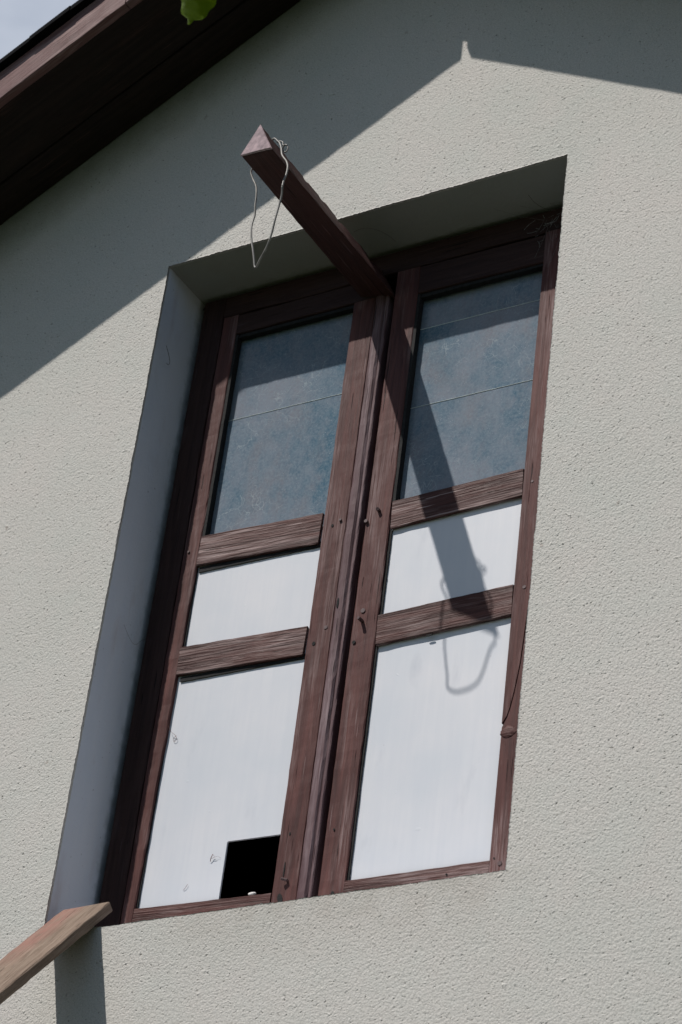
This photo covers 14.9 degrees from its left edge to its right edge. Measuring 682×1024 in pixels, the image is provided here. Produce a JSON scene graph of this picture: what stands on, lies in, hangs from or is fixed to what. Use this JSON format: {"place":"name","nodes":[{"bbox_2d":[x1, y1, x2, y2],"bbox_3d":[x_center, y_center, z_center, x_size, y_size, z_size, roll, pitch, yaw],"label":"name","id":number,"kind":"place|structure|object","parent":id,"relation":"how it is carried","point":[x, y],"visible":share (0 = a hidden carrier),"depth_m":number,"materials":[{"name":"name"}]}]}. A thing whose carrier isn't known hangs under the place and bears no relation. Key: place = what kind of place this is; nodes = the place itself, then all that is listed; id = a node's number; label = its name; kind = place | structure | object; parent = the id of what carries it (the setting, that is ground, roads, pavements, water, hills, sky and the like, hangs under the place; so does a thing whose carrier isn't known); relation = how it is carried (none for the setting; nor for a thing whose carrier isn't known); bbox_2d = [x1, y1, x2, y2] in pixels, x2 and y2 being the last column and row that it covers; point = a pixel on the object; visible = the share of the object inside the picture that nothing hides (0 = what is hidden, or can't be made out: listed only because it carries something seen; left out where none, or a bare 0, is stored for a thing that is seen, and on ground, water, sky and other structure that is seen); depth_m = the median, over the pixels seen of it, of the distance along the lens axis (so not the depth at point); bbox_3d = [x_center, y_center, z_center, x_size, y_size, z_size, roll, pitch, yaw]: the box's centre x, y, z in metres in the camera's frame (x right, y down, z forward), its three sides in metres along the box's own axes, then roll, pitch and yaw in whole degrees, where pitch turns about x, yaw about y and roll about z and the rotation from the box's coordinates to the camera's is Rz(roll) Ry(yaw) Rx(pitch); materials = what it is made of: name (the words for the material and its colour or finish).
{"place":"outdoors","nodes":[
{"label":"outdoors","id":0,"kind":"place"},
{"bbox_2d":[0,0,77,58],"label":"sky","id":1,"kind":"structure","parent":0,"point":[19,19],"materials":[{"name":"white"}]},
{"bbox_2d":[181,0,215,24],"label":"leafy branch","id":2,"kind":"object","parent":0,"point":[191,10],"visible":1,"depth_m":4.58,"materials":[{"name":"green plant"}]},
{"label":"ground","id":3,"kind":"structure","parent":0,"visible":0},
{"bbox_2d":[0,902,111,1003],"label":"wooden plank","id":4,"kind":"object","parent":3,"relation":"on","point":[24,962],"visible":1,"depth_m":5.34,"materials":[{"name":"red bare weathered wood"}]},
{"bbox_2d":[0,0,681,1023],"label":"house","id":5,"kind":"structure","parent":3,"relation":"on","point":[340,540],"depth_m":5.90,"materials":[{"name":"paint"}]},
{"bbox_2d":[120,286,393,923],"bbox_3d":[-0.172,0.186,5.965,0.485,1.699,0.059,-12,-38,28],"label":"window leaf","id":6,"kind":"structure","parent":5,"relation":"in","point":[251,696],"depth_m":5.93,"materials":[{"name":"brown paint"}]},
{"bbox_2d":[250,138,288,267],"bbox_3d":[-0.166,-0.704,5.879,0.028,0.366,0.134,31,-40,-32],"label":"wire loop","id":7,"kind":"object","parent":5,"relation":"hanging from","point":[282,185],"visible":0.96,"depth_m":5.85,"materials":[{"name":"grey metal"}]},
{"bbox_2d":[94,208,562,926],"bbox_3d":[0.036,0.144,5.883,1.100,1.829,0.082,-12,-38,28],"label":"window frame","id":8,"kind":"structure","parent":5,"relation":"in","point":[118,861],"depth_m":6.19,"materials":[{"name":"paint"}]},
{"bbox_2d":[318,228,560,895],"bbox_3d":[0.243,0.093,5.737,0.454,1.696,0.062,-12,-38,28],"label":"window leaf","id":9,"kind":"structure","parent":5,"relation":"in","point":[422,784],"depth_m":5.70,"materials":[{"name":"brown paint"}]},
{"bbox_2d":[499,204,561,265],"bbox_3d":[0.451,-0.645,6.094,0.200,0.186,0.047,-9,-36,24],"label":"cobweb","id":10,"kind":"object","parent":5,"relation":"attached to","point":[543,225],"visible":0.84,"depth_m":6.10}
]}

